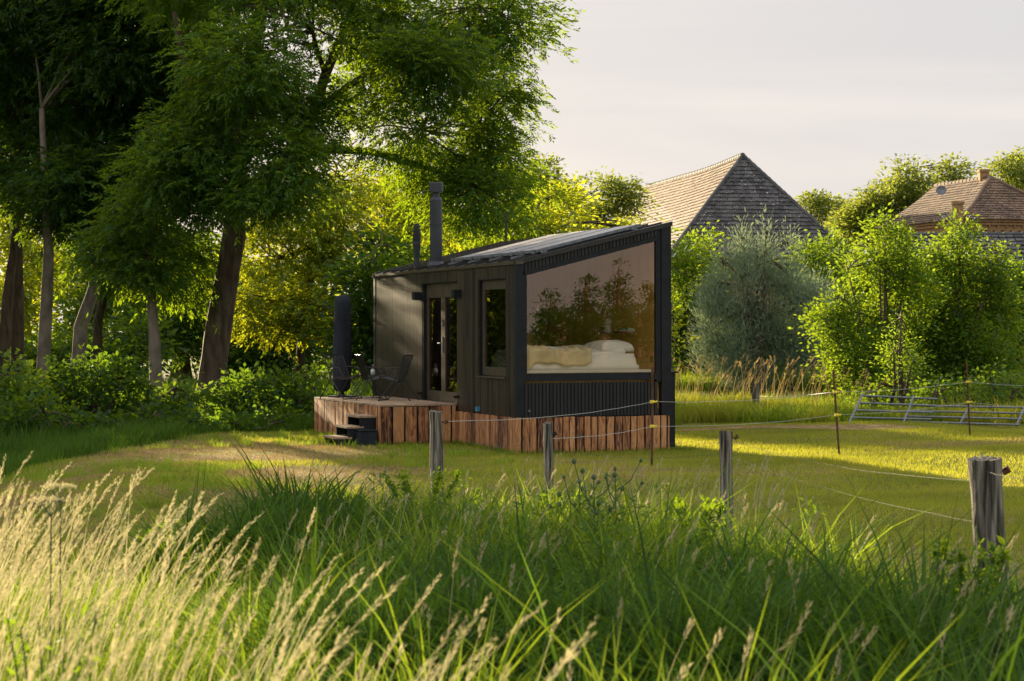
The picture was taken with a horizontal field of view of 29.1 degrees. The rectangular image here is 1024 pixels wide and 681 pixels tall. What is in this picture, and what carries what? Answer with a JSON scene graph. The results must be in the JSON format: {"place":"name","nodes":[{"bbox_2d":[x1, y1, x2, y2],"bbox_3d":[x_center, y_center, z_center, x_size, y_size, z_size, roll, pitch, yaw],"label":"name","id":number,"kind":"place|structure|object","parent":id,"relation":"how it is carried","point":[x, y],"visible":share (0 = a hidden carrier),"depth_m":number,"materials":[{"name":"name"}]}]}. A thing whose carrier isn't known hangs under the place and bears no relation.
{"place":"outdoors","nodes":[
{"label":"outdoors","id":0,"kind":"place"},
{"bbox_2d":[0,400,97,456],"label":"edge grass","id":1,"kind":"structure","parent":0,"point":[7,432],"depth_m":32.50,"materials":[{"name":"plant"}]},
{"bbox_2d":[0,404,313,478],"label":"edge grass","id":2,"kind":"structure","parent":0,"point":[51,446],"depth_m":32.40,"materials":[{"name":"plant"}]},
{"bbox_2d":[0,525,436,680],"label":"tall grass","id":3,"kind":"structure","parent":0,"point":[140,656],"depth_m":9.15,"materials":[{"name":"plant"}]},
{"bbox_2d":[0,452,596,680],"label":"seed grass","id":4,"kind":"structure","parent":0,"point":[11,580],"depth_m":7.53,"materials":[{"name":"plant"}]},
{"bbox_2d":[0,332,1023,609],"bbox_3d":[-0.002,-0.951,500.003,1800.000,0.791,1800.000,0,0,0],"label":"ground","id":5,"kind":"structure","parent":0,"point":[356,482],"depth_m":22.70,"materials":[{"name":"plant"}]},
{"bbox_2d":[0,347,75,417],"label":"leafy bush","id":6,"kind":"object","parent":5,"relation":"on","point":[5,382],"visible":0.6,"depth_m":35.67,"materials":[{"name":"green plant"}]},
{"bbox_2d":[0,204,85,353],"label":"background tree","id":7,"kind":"object","parent":5,"relation":"on","point":[31,291],"visible":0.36,"depth_m":65.66,"materials":[{"name":"green plant"}]},
{"bbox_2d":[0,55,91,384],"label":"forest tree","id":8,"kind":"object","parent":5,"relation":"on","point":[17,339],"visible":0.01,"depth_m":48.86,"materials":[{"name":"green plant"}]},
{"bbox_2d":[30,495,67,675],"bbox_3d":[-1.871,1.165,8.006,0.150,1.076,0.178,0,0,0],"label":"umbel flower","id":9,"kind":"object","parent":5,"relation":"on","point":[39,500],"visible":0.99,"depth_m":8.00,"materials":[{"name":"plant"}]},
{"bbox_2d":[0,384,107,435],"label":"leafy bush","id":10,"kind":"object","parent":5,"relation":"on","point":[33,417],"visible":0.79,"depth_m":33.60,"materials":[{"name":"green plant"}]},
{"bbox_2d":[4,601,109,680],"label":"yellow herb","id":11,"kind":"object","parent":5,"relation":"on","point":[24,647],"visible":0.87,"depth_m":6.21,"materials":[{"name":"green plant"}]},
{"bbox_2d":[40,482,76,674],"bbox_3d":[-1.882,1.148,8.202,0.154,1.120,0.176,0,0,0],"label":"umbel flower","id":12,"kind":"object","parent":5,"relation":"on","point":[64,485],"visible":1,"depth_m":8.20,"materials":[{"name":"plant"}]},
{"bbox_2d":[0,0,129,384],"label":"forest tree","id":13,"kind":"object","parent":5,"relation":"on","point":[12,88],"visible":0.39,"depth_m":46.44,"materials":[{"name":"green plant"}]},
{"bbox_2d":[23,244,144,379],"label":"background tree","id":14,"kind":"object","parent":5,"relation":"on","point":[71,315],"visible":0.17,"depth_m":68.74,"materials":[{"name":"green plant"}]},
{"bbox_2d":[21,343,168,419],"bbox_3d":[-7.961,0.978,37.490,2.718,1.906,2.816,0,0,0],"label":"leafy bush","id":15,"kind":"object","parent":5,"relation":"on","point":[105,384],"visible":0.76,"depth_m":37.18,"materials":[{"name":"green plant"}]},
{"bbox_2d":[10,305,193,380],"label":"background tree","id":16,"kind":"object","parent":5,"relation":"on","point":[137,346],"visible":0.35,"depth_m":60.57,"materials":[{"name":"green plant"}]},
{"bbox_2d":[22,218,213,377],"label":"forest tree","id":17,"kind":"object","parent":5,"relation":"on","point":[98,324],"visible":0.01,"depth_m":55.87,"materials":[{"name":"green plant"}]},
{"bbox_2d":[0,0,248,384],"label":"forest tree","id":18,"kind":"object","parent":5,"relation":"on","point":[90,32],"visible":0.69,"depth_m":44.28,"materials":[{"name":"green plant"}]},
{"bbox_2d":[0,41,275,384],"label":"forest tree","id":19,"kind":"object","parent":5,"relation":"on","point":[80,334],"visible":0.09,"depth_m":45.34,"materials":[{"name":"green plant"}]},
{"bbox_2d":[63,393,224,432],"bbox_3d":[-6.559,1.532,35.072,3.109,1.190,2.227,0,0,0],"label":"leafy bush","id":20,"kind":"object","parent":5,"relation":"on","point":[163,411],"visible":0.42,"depth_m":35.13,"materials":[{"name":"green plant"}]},
{"bbox_2d":[54,170,248,397],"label":"forest tree","id":21,"kind":"object","parent":5,"relation":"on","point":[125,256],"visible":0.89,"depth_m":40.64,"materials":[{"name":"green plant"}]},
{"bbox_2d":[135,368,214,416],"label":"leafy bush","id":22,"kind":"object","parent":5,"relation":"on","point":[182,393],"visible":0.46,"depth_m":38.20,"materials":[{"name":"green plant"}]},
{"bbox_2d":[103,233,267,380],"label":"background tree","id":23,"kind":"object","parent":5,"relation":"on","point":[191,340],"visible":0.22,"depth_m":68.43,"materials":[{"name":"green plant"}]},
{"bbox_2d":[10,366,371,418],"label":"woodland undergrowth","id":24,"kind":"object","parent":5,"relation":"on","point":[367,390],"visible":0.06,"depth_m":46.41,"materials":[{"name":"green plant"}]},
{"bbox_2d":[164,224,254,377],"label":"background tree","id":25,"kind":"object","parent":5,"relation":"on","point":[177,371],"depth_m":75.77,"materials":[{"name":"green plant"}]},
{"bbox_2d":[194,352,303,419],"bbox_3d":[-5.131,1.191,38.103,2.122,1.952,2.322,0,0,26],"label":"leafy bush","id":26,"kind":"object","parent":5,"relation":"on","point":[248,388],"visible":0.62,"depth_m":37.63,"materials":[{"name":"green plant"}]},
{"bbox_2d":[199,392,313,432],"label":"leafy bush","id":27,"kind":"object","parent":5,"relation":"on","point":[279,413],"visible":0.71,"depth_m":35.63,"materials":[{"name":"green plant"}]},
{"bbox_2d":[0,428,522,548],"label":"rough grass","id":28,"kind":"structure","parent":5,"relation":"on","point":[165,465],"depth_m":25.06,"materials":[{"name":"plant"}]},
{"bbox_2d":[192,257,361,381],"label":"background tree","id":29,"kind":"object","parent":5,"relation":"on","point":[284,360],"visible":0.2,"depth_m":68.28,"materials":[{"name":"green plant"}]},
{"bbox_2d":[261,366,334,418],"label":"leafy bush","id":30,"kind":"object","parent":5,"relation":"on","point":[295,390],"visible":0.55,"depth_m":38.06,"materials":[{"name":"green plant"}]},
{"bbox_2d":[202,154,411,375],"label":"young ash","id":31,"kind":"object","parent":5,"relation":"on","point":[289,313],"visible":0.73,"depth_m":55.19,"materials":[{"name":"green plant"}]},
{"bbox_2d":[80,0,586,406],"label":"ash tree","id":32,"kind":"object","parent":5,"relation":"on","point":[417,54],"visible":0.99,"depth_m":39.95,"materials":[{"name":"green plant"}]},
{"bbox_2d":[322,414,375,445],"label":"garden steps","id":33,"kind":"structure","parent":5,"relation":"on","point":[357,421],"depth_m":31.31,"materials":[{"name":"wood"}]},
{"bbox_2d":[292,218,429,383],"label":"background tree","id":34,"kind":"object","parent":5,"relation":"on","point":[362,338],"visible":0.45,"depth_m":52.38,"materials":[{"name":"green plant"}]},
{"bbox_2d":[355,429,377,445],"bbox_3d":[-2.294,1.549,31.143,0.290,0.285,0.280,0,0,-20],"label":"storage crate","id":35,"kind":"object","parent":5,"relation":"on","point":[364,437],"visible":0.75,"depth_m":31.03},
{"bbox_2d":[314,396,456,444],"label":"wooden deck","id":36,"kind":"structure","parent":5,"relation":"on","point":[401,419],"depth_m":31.52,"materials":[{"name":"brown wood"}]},
{"bbox_2d":[319,354,362,398],"bbox_3d":[-2.952,0.625,34.061,0.577,0.776,0.499,0,0,37],"label":"lounge chair","id":37,"kind":"object","parent":36,"relation":"on","point":[344,377],"visible":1,"depth_m":34.03,"materials":[{"name":"metal"}]},
{"bbox_2d":[327,294,356,396],"bbox_3d":[-3.003,0.092,34.865,0.520,1.820,0.520,0,0,-20],"label":"fireplace","id":38,"kind":"object","parent":36,"relation":"on","point":[342,329],"visible":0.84,"depth_m":34.74,"materials":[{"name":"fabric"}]},
{"bbox_2d":[350,354,388,399],"bbox_3d":[-2.435,0.626,33.557,0.577,0.776,0.499,0,0,-18],"label":"lounge chair","id":39,"kind":"object","parent":36,"relation":"on","point":[361,365],"visible":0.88,"depth_m":33.47,"materials":[{"name":"metal"}]},
{"bbox_2d":[378,355,418,400],"bbox_3d":[-1.901,0.626,33.057,0.577,0.776,0.499,0,0,14],"label":"lounge chair","id":40,"kind":"object","parent":36,"relation":"on","point":[395,379],"visible":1,"depth_m":33.01,"materials":[{"name":"metal"}]},
{"bbox_2d":[353,171,472,265],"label":"young ash","id":41,"kind":"object","parent":5,"relation":"on","point":[398,226],"visible":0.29,"depth_m":59.54,"materials":[{"name":"green plant"}]},
{"bbox_2d":[381,465,461,512],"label":"nettle","id":42,"kind":"object","parent":5,"relation":"on","point":[436,480],"visible":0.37,"depth_m":16.98,"materials":[{"name":"green plant"}]},
{"bbox_2d":[361,203,503,265],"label":"background tree","id":43,"kind":"object","parent":5,"relation":"on","point":[471,239],"visible":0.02,"depth_m":70.10,"materials":[{"name":"green plant"}]},
{"bbox_2d":[429,410,448,506],"bbox_3d":[-0.683,1.310,18.413,0.168,1.325,0.127,0,0,-25],"label":"fence post","id":44,"kind":"object","parent":5,"relation":"on","point":[436,456],"visible":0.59,"depth_m":18.36,"materials":[{"name":"wood"}]},
{"bbox_2d":[449,402,649,421],"bbox_3d":[0.607,0.792,22.205,0.005,0.129,7.994,0,0,18],"label":"fence wire","id":45,"kind":"object","parent":44,"relation":"attached to","point":[542,417],"visible":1,"depth_m":21.28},
{"bbox_2d":[310,429,699,453],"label":"skirting grass","id":46,"kind":"structure","parent":5,"relation":"on","point":[486,445],"depth_m":29.86,"materials":[{"name":"plant"}]},
{"bbox_2d":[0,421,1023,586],"bbox_3d":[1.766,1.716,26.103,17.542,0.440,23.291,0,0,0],"label":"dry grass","id":47,"kind":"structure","parent":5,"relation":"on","point":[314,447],"depth_m":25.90,"materials":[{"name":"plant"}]},
{"bbox_2d":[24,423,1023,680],"bbox_3d":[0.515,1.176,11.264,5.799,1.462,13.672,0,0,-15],"label":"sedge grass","id":48,"kind":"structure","parent":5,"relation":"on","point":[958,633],"depth_m":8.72,"materials":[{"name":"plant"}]},
{"bbox_2d":[372,182,677,454],"bbox_3d":[0.055,-0.451,33.002,2.988,4.453,7.460,0,0,-20],"label":"tiny cabin","id":49,"kind":"object","parent":5,"relation":"on","point":[461,326],"visible":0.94,"depth_m":30.62,"materials":[{"name":"paint"}]},
{"bbox_2d":[427,283,442,400],"bbox_3d":[-1.295,0.026,32.871,0.090,1.936,0.873,0,0,-20],"label":"door","id":50,"kind":"structure","parent":49,"relation":"in","point":[434,291],"depth_m":32.90,"materials":[{"name":"paint"}]},
{"bbox_2d":[443,282,456,401],"bbox_3d":[-0.961,0.030,32.061,0.036,1.936,0.873,0,0,-20],"label":"door","id":51,"kind":"structure","parent":49,"relation":"in","point":[449,304],"depth_m":32.20,"materials":[{"name":"paint"}]},
{"bbox_2d":[477,278,505,378],"bbox_3d":[-0.267,-0.184,30.074,0.130,1.514,1.230,0,0,-20],"label":"side window","id":52,"kind":"structure","parent":49,"relation":"in","point":[492,293],"depth_m":30.22,"materials":[{"name":"glass"}]},
{"bbox_2d":[488,353,645,382],"bbox_3d":[0.830,0.608,30.356,2.000,0.835,1.530,0,0,-20],"label":"bed","id":53,"kind":"object","parent":49,"relation":"on","point":[615,361],"visible":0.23,"depth_m":29.76,"materials":[{"name":"white bedding fabric"},{"name":"beige blanket fabric"}]},
{"bbox_2d":[527,344,590,369],"bbox_3d":[0.506,0.246,29.899,1.084,0.423,1.059,0,0,-20],"label":"throw blanket","id":54,"kind":"object","parent":53,"relation":"on","point":[574,356],"visible":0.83,"depth_m":29.46,"materials":[{"name":"fabric"}]},
{"bbox_2d":[535,345,625,353],"bbox_3d":[0.728,0.135,30.251,1.660,0.138,1.250,0,0,-20],"label":"duvet","id":55,"kind":"object","parent":53,"relation":"on","point":[596,351],"visible":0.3,"depth_m":29.92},
{"bbox_2d":[585,340,633,350],"bbox_3d":[1.482,0.075,30.319,0.520,0.178,0.750,0,0,-20],"label":"pillow","id":56,"kind":"object","parent":53,"relation":"on","point":[604,345],"visible":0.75,"depth_m":30.02,"materials":[{"name":"fabric"}]},
{"bbox_2d":[523,237,657,380],"bbox_3d":[1.172,-0.484,29.548,2.146,2.159,0.134,0,0,-20],"label":"picture window","id":57,"kind":"structure","parent":49,"relation":"in","point":[634,374],"depth_m":29.52,"materials":[{"name":"clear glass"}]},
{"bbox_2d":[604,312,611,332],"bbox_3d":[1.547,-0.288,31.735,0.132,0.334,0.122,0,0,-20],"label":"lantern","id":58,"kind":"object","parent":49,"relation":"on","point":[608,323],"visible":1,"depth_m":31.69,"materials":[{"name":"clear glass"}]},
{"bbox_2d":[543,422,557,503],"bbox_3d":[0.351,1.318,18.009,0.135,1.152,0.092,0,0,0],"label":"fence post","id":59,"kind":"object","parent":5,"relation":"on","point":[548,434],"visible":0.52,"depth_m":17.97,"materials":[{"name":"wood"}]},
{"bbox_2d":[553,427,955,479],"bbox_3d":[1.893,0.849,14.835,0.771,0.118,7.008,0,0,-20],"label":"fence wire","id":60,"kind":"object","parent":59,"relation":"attached to","point":[778,454],"visible":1,"depth_m":14.64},
{"bbox_2d":[554,449,967,520],"bbox_3d":[1.897,1.001,14.836,0.769,0.108,7.010,0,0,-20],"label":"fence wire","id":61,"kind":"object","parent":59,"relation":"attached to","point":[777,473],"visible":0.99,"depth_m":14.81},
{"bbox_2d":[553,402,1018,438],"bbox_3d":[4.172,1.066,27.822,2.432,0.483,20.910,0,0,28],"label":"fence wire","id":62,"kind":"object","parent":59,"relation":"attached to","point":[768,422],"visible":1,"depth_m":27.92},
{"bbox_2d":[510,150,591,235],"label":"background tree","id":63,"kind":"object","parent":5,"relation":"on","point":[549,163],"visible":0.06,"depth_m":90.96,"materials":[{"name":"green plant"}]},
{"bbox_2d":[517,492,603,523],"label":"nettle","id":64,"kind":"object","parent":5,"relation":"on","point":[539,505],"visible":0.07,"depth_m":16.39,"materials":[{"name":"green plant"}]},
{"bbox_2d":[458,175,666,250],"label":"background tree","id":65,"kind":"object","parent":5,"relation":"on","point":[560,215],"visible":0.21,"depth_m":66.22,"materials":[{"name":"green plant"}]},
{"bbox_2d":[548,475,600,541],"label":"thistle","id":66,"kind":"object","parent":5,"relation":"on","point":[586,499],"visible":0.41,"depth_m":13.30,"materials":[{"name":"green plant"}]},
{"bbox_2d":[137,471,1023,618],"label":"meadow weeds","id":67,"kind":"object","parent":5,"relation":"on","point":[545,496],"visible":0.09,"depth_m":12.97,"materials":[{"name":"green plant"}]},
{"bbox_2d":[557,458,624,557],"bbox_3d":[0.545,1.338,13.624,0.477,1.073,0.442,0,0,-20],"label":"thistle","id":68,"kind":"object","parent":5,"relation":"on","point":[593,477],"visible":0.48,"depth_m":13.60,"materials":[{"name":"green plant"}]},
{"bbox_2d":[558,166,664,231],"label":"background tree","id":69,"kind":"object","parent":5,"relation":"on","point":[612,207],"visible":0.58,"depth_m":95.59,"materials":[{"name":"green plant"}]},
{"bbox_2d":[581,459,652,551],"bbox_3d":[0.718,1.350,13.904,0.436,1.030,0.351,0,0,37],"label":"thistle","id":70,"kind":"object","parent":5,"relation":"on","point":[616,479],"visible":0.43,"depth_m":13.90,"materials":[{"name":"green plant"}]},
{"bbox_2d":[650,367,657,465],"bbox_3d":[1.866,1.033,25.992,0.113,1.365,0.059,0,0,36],"label":"fence rod","id":71,"kind":"object","parent":5,"relation":"on","point":[652,401],"visible":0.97,"depth_m":26.00,"materials":[{"name":"black metal"}]},
{"bbox_2d":[657,382,1021,401],"bbox_3d":[6.107,0.795,31.155,0.329,0.162,13.364,0,0,38],"label":"fence wire","id":72,"kind":"object","parent":71,"relation":"attached to","point":[845,391],"visible":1,"depth_m":29.58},
{"bbox_2d":[671,289,702,370],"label":"sunlit spray","id":73,"kind":"object","parent":5,"relation":"on","point":[675,328],"visible":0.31,"depth_m":40.09,"materials":[{"name":"green plant"}]},
{"bbox_2d":[661,492,726,557],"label":"dock plant","id":74,"kind":"object","parent":5,"relation":"on","point":[710,508],"visible":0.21,"depth_m":13.77,"materials":[{"name":"green plant"}]},
{"bbox_2d":[671,220,735,376],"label":"green shrub","id":75,"kind":"object","parent":5,"relation":"on","point":[689,263],"visible":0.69,"depth_m":63.55,"materials":[{"name":"green plant"}]},
{"bbox_2d":[719,430,738,545],"bbox_3d":[1.805,1.317,16.407,0.167,1.148,0.118,0,0,0],"label":"fence post","id":76,"kind":"object","parent":5,"relation":"on","point":[726,446],"visible":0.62,"depth_m":16.36,"materials":[{"name":"wood"}]},
{"bbox_2d":[674,203,837,394],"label":"willow","id":77,"kind":"object","parent":5,"relation":"on","point":[743,320],"visible":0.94,"depth_m":59.93,"materials":[{"name":"green plant"}]},
{"bbox_2d":[752,383,759,404],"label":"fence post","id":78,"kind":"object","parent":5,"relation":"on","point":[756,393],"visible":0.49,"depth_m":41.44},
{"bbox_2d":[774,221,876,375],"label":"tree","id":79,"kind":"object","parent":5,"relation":"on","point":[818,252],"visible":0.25,"depth_m":62.75,"materials":[{"name":"green plant"}]},
{"bbox_2d":[793,187,862,259],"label":"background tree","id":80,"kind":"object","parent":5,"relation":"on","point":[818,208],"visible":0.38,"depth_m":110.75,"materials":[{"name":"green plant"}]},
{"bbox_2d":[832,369,840,454],"bbox_3d":[4.806,1.090,29.198,0.136,1.322,0.075,0,0,0],"label":"fence rod","id":81,"kind":"object","parent":5,"relation":"on","point":[836,413],"visible":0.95,"depth_m":29.20,"materials":[{"name":"black metal"}]},
{"bbox_2d":[671,240,1023,377],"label":"hedge bush","id":82,"kind":"object","parent":5,"relation":"on","point":[682,355],"visible":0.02,"depth_m":65.39,"materials":[{"name":"green plant"}]},
{"bbox_2d":[672,359,1023,391],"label":"edge grass","id":83,"kind":"structure","parent":5,"relation":"on","point":[685,377],"depth_m":61.31,"materials":[{"name":"plant"}]},
{"bbox_2d":[675,387,1023,424],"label":"edge grass","id":84,"kind":"structure","parent":5,"relation":"on","point":[777,415],"depth_m":38.40,"materials":[{"name":"plant"}]},
{"bbox_2d":[819,184,905,271],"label":"background tree","id":85,"kind":"object","parent":5,"relation":"on","point":[847,219],"visible":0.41,"depth_m":104.97,"materials":[{"name":"green plant"}]},
{"bbox_2d":[868,389,875,407],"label":"fence post","id":86,"kind":"object","parent":5,"relation":"on","point":[871,392],"visible":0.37,"depth_m":41.95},
{"bbox_2d":[788,202,961,401],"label":"alder","id":87,"kind":"object","parent":5,"relation":"on","point":[845,353],"visible":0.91,"depth_m":44.93,"materials":[{"name":"green plant"}]},
{"bbox_2d":[837,383,916,408],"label":"bramble bush","id":88,"kind":"object","parent":5,"relation":"on","point":[865,398],"visible":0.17,"depth_m":42.06,"materials":[{"name":"green plant"}]},
{"bbox_2d":[849,393,937,422],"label":"metal gate","id":89,"kind":"structure","parent":5,"relation":"on","point":[912,398],"depth_m":37.16,"materials":[{"name":"metal"}]},
{"bbox_2d":[849,302,940,410],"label":"young alder","id":90,"kind":"object","parent":5,"relation":"on","point":[901,378],"visible":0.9,"depth_m":41.47,"materials":[{"name":"green plant"}]},
{"bbox_2d":[857,151,980,222],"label":"background tree","id":91,"kind":"object","parent":5,"relation":"on","point":[901,190],"visible":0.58,"depth_m":103.25,"materials":[{"name":"green plant"}]},
{"bbox_2d":[891,365,992,410],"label":"bramble bush","id":92,"kind":"object","parent":5,"relation":"on","point":[920,392],"visible":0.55,"depth_m":40.25,"materials":[{"name":"green plant"}]},
{"bbox_2d":[890,207,1023,397],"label":"alder","id":93,"kind":"object","parent":5,"relation":"on","point":[950,347],"visible":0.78,"depth_m":46.24,"materials":[{"name":"green plant"}]},
{"bbox_2d":[897,232,1023,357],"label":"slate outbuilding","id":94,"kind":"structure","parent":5,"relation":"on","point":[1018,237],"depth_m":78.41,"materials":[{"name":"tile"}]},
{"bbox_2d":[902,405,1023,426],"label":"metal gate","id":95,"kind":"structure","parent":5,"relation":"on","point":[1021,413],"depth_m":37.11,"materials":[{"name":"metal"}]},
{"bbox_2d":[966,363,972,436],"bbox_3d":[7.739,1.029,33.400,0.122,1.312,0.066,0,0,15],"label":"fence rod","id":96,"kind":"object","parent":5,"relation":"on","point":[967,382],"visible":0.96,"depth_m":33.40,"materials":[{"name":"black metal"}]},
{"bbox_2d":[926,532,1013,610],"bbox_3d":[2.466,1.425,10.618,0.480,0.762,0.458,0,0,0],"label":"dock plant","id":97,"kind":"object","parent":5,"relation":"on","point":[992,560],"visible":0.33,"depth_m":10.59,"materials":[{"name":"green plant"}]},
{"bbox_2d":[952,357,1023,414],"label":"bramble bush","id":98,"kind":"object","parent":5,"relation":"on","point":[1008,380],"visible":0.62,"depth_m":39.69,"materials":[{"name":"green plant"}]},
{"bbox_2d":[967,455,1010,617],"bbox_3d":[2.761,1.313,11.411,0.251,1.285,0.201,0,0,0],"label":"fence post","id":99,"kind":"object","parent":5,"relation":"on","point":[984,484],"visible":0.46,"depth_m":11.33,"materials":[{"name":"wood"}]},
{"bbox_2d":[971,145,1023,212],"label":"background tree","id":100,"kind":"object","parent":5,"relation":"on","point":[1011,173],"visible":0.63,"depth_m":106.63,"materials":[{"name":"green plant"}]},
{"bbox_2d":[0,0,1023,331],"label":"sky","id":101,"kind":"structure","parent":0,"point":[815,93],"materials":[{"name":"white"}]},
{"bbox_2d":[74,445,1020,680],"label":"tall grass","id":102,"kind":"structure","parent":0,"point":[482,676],"depth_m":12.21,"materials":[{"name":"plant"}]},
{"bbox_2d":[125,498,1022,680],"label":"withered grass","id":103,"kind":"structure","parent":0,"point":[356,557],"depth_m":12.77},
{"bbox_2d":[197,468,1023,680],"bbox_3d":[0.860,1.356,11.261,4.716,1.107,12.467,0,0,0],"label":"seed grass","id":104,"kind":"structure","parent":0,"point":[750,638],"depth_m":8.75,"materials":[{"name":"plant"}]},
{"bbox_2d":[451,452,830,546],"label":"seed grass","id":105,"kind":"structure","parent":0,"point":[658,501],"depth_m":18.50,"materials":[{"name":"plant"}]},
{"bbox_2d":[614,153,853,365],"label":"tiled barn","id":106,"kind":"structure","parent":0,"point":[733,170],"depth_m":98.66,"materials":[{"name":"ceramic"}]},
{"bbox_2d":[677,394,848,399],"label":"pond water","id":107,"kind":"structure","parent":0,"point":[786,395],"depth_m":58.92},
{"bbox_2d":[673,353,888,408],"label":"seed grass","id":108,"kind":"structure","parent":0,"point":[758,379],"depth_m":43.19,"materials":[{"name":"plant"}]},
{"bbox_2d":[681,424,940,430],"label":"path","id":109,"kind":"structure","parent":0,"point":[874,427],"depth_m":35.61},
{"bbox_2d":[875,169,1023,268],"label":"brick house","id":110,"kind":"structure","parent":0,"point":[999,214],"depth_m":87.66,"materials":[{"name":"brown tile"}]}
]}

